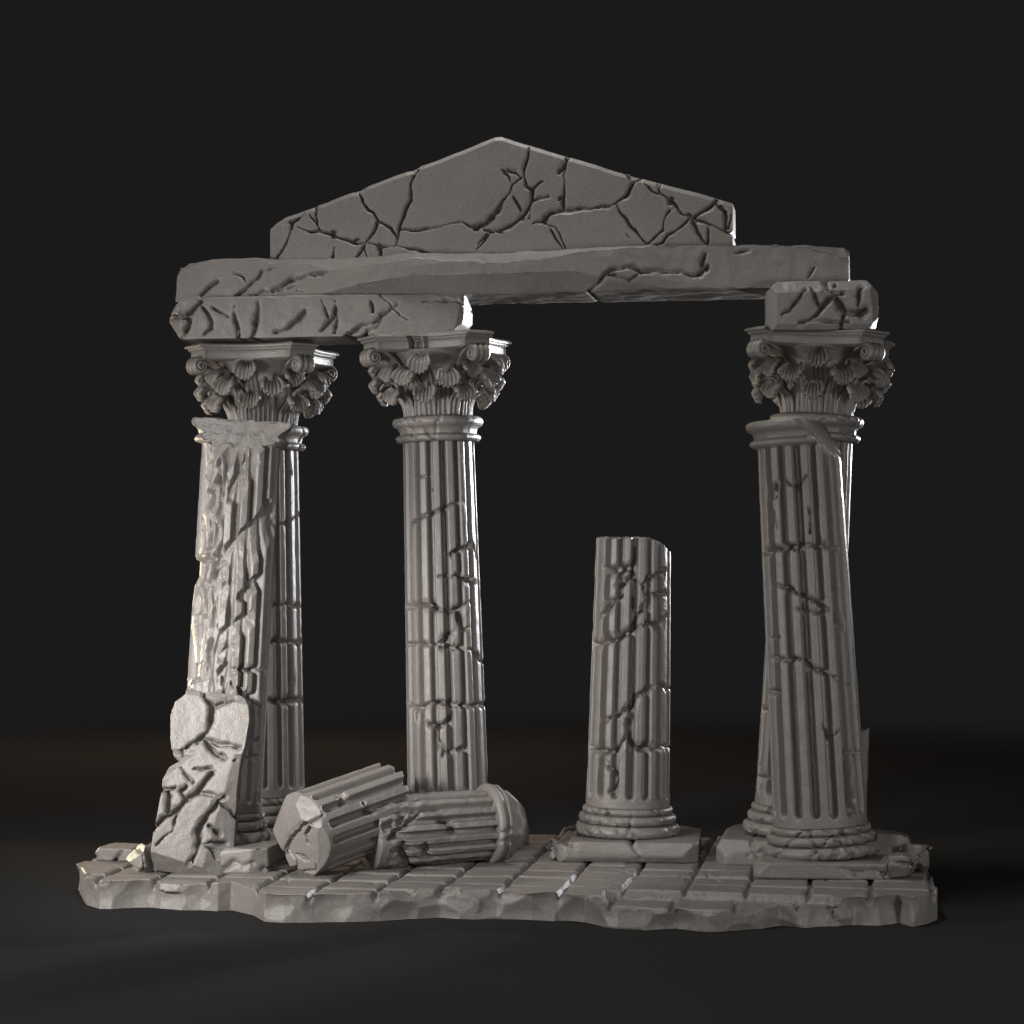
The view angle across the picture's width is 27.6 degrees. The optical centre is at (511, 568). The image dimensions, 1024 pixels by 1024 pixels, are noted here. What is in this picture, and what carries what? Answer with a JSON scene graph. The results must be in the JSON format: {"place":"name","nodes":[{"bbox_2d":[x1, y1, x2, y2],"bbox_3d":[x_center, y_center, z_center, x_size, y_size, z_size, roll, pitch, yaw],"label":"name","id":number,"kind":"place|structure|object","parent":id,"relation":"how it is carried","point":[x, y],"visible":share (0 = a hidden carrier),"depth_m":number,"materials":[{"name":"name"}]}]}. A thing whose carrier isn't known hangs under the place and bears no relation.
{"place":"outdoors","nodes":[
{"label":"outdoors","id":0,"kind":"place"},
{"bbox_2d":[0,727,1023,1023],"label":"ground","id":1,"kind":"structure","parent":0,"point":[68,955],"depth_m":18.79,"materials":[{"name":"grey"}]},
{"bbox_2d":[77,834,937,931],"bbox_3d":[-0.065,3.180,21.764,8.796,0.289,4.825,0,0,7],"label":"ruin base","id":2,"kind":"object","parent":1,"relation":"on","point":[531,880],"visible":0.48,"depth_m":19.88,"materials":[{"name":"grey stone"}]},
{"bbox_2d":[95,843,146,860],"bbox_3d":[-4.091,2.986,22.002,0.505,0.143,0.446,0,0,12],"label":"rubble stone","id":3,"kind":"object","parent":2,"relation":"on","point":[118,851],"visible":0.68,"depth_m":21.81,"materials":[{"name":"grey stone"}]},
{"bbox_2d":[126,843,152,872],"bbox_3d":[-3.723,2.915,21.000,0.292,0.287,0.344,0,0,-20],"label":"rubble stone","id":4,"kind":"object","parent":2,"relation":"on","point":[139,857],"visible":0.93,"depth_m":20.91,"materials":[{"name":"grey stone"}]},
{"bbox_2d":[151,690,251,875],"bbox_3d":[-3.132,2.166,21.106,0.850,1.839,0.355,5,-10,-2],"label":"leaning slab","id":5,"kind":"object","parent":2,"relation":"on","point":[196,821],"depth_m":20.97,"materials":[{"name":"grey stone"}]},
{"bbox_2d":[132,417,291,873],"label":"eroded column","id":6,"kind":"structure","parent":2,"relation":"on","point":[230,637],"depth_m":21.39,"materials":[{"name":"grey stone"}]},
{"bbox_2d":[185,341,338,831],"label":"corinthian column","id":7,"kind":"structure","parent":2,"relation":"on","point":[285,381],"depth_m":22.73,"materials":[{"name":"grey stone"}]},
{"bbox_2d":[273,763,415,875],"bbox_3d":[-1.711,2.546,21.197,1.320,0.859,0.859,-15,11,-43],"label":"column drum","id":8,"kind":"object","parent":2,"relation":"on","point":[325,826],"depth_m":20.83,"materials":[{"name":"grey stone"}]},
{"bbox_2d":[357,329,528,858],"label":"corinthian column","id":9,"kind":"structure","parent":2,"relation":"on","point":[442,382],"depth_m":22.34,"materials":[{"name":"grey stone"}]},
{"bbox_2d":[170,294,472,344],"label":"short lintel","id":10,"kind":"structure","parent":9,"relation":"on","point":[333,319],"depth_m":22.20,"materials":[{"name":"grey stone"}]},
{"bbox_2d":[176,245,849,304],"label":"long beam","id":11,"kind":"structure","parent":10,"relation":"on","point":[650,273],"depth_m":21.98,"materials":[{"name":"grey stone"}]},
{"bbox_2d":[270,137,735,259],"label":"pediment","id":12,"kind":"structure","parent":11,"relation":"on","point":[498,195],"depth_m":22.30,"materials":[{"name":"grey stone"}]},
{"bbox_2d":[361,784,526,868],"bbox_3d":[-0.716,2.678,21.598,1.640,0.849,0.847,-1,0,-25],"label":"column drum","id":13,"kind":"object","parent":2,"relation":"on","point":[487,823],"depth_m":21.36,"materials":[{"name":"grey stone"}]},
{"bbox_2d":[549,536,700,863],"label":"broken column","id":14,"kind":"structure","parent":2,"relation":"on","point":[626,814],"depth_m":22.07,"materials":[{"name":"grey stone"}]},
{"bbox_2d":[716,325,894,865],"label":"corinthian column","id":15,"kind":"structure","parent":2,"relation":"on","point":[822,377],"depth_m":21.67,"materials":[{"name":"grey stone"}]},
{"bbox_2d":[765,280,877,332],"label":"impost block","id":16,"kind":"structure","parent":15,"relation":"on","point":[803,306],"depth_m":21.26,"materials":[{"name":"grey stone"}]},
{"bbox_2d":[746,418,889,879],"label":"leaning column","id":17,"kind":"structure","parent":2,"relation":"on","point":[820,828],"depth_m":20.86,"materials":[{"name":"grey stone"}]},
{"bbox_2d":[861,728,869,808],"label":"upright slab","id":18,"kind":"structure","parent":2,"relation":"on","point":[865,739],"depth_m":22.09,"materials":[{"name":"grey stone"}]},
{"bbox_2d":[873,829,910,854],"bbox_3d":[3.883,2.862,21.300,0.449,0.349,0.430,6,-2,-15],"label":"rubble stone","id":19,"kind":"object","parent":2,"relation":"on","point":[890,842],"visible":0.47,"depth_m":21.13,"materials":[{"name":"grey stone"}]},
{"bbox_2d":[881,852,920,877],"bbox_3d":[3.819,2.922,20.545,0.407,0.224,0.350,-9,-5,30],"label":"rubble stone","id":20,"kind":"object","parent":2,"relation":"on","point":[902,864],"visible":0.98,"depth_m":20.44,"materials":[{"name":"grey stone"}]},
{"bbox_2d":[902,844,932,871],"bbox_3d":[4.084,2.907,20.999,0.307,0.303,0.412,0,0,8],"label":"rubble stone","id":21,"kind":"object","parent":2,"relation":"on","point":[920,852],"visible":0.7,"depth_m":20.87,"materials":[{"name":"grey stone"}]},
{"bbox_2d":[0,0,1023,738],"label":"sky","id":22,"kind":"structure","parent":0,"point":[142,141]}
]}

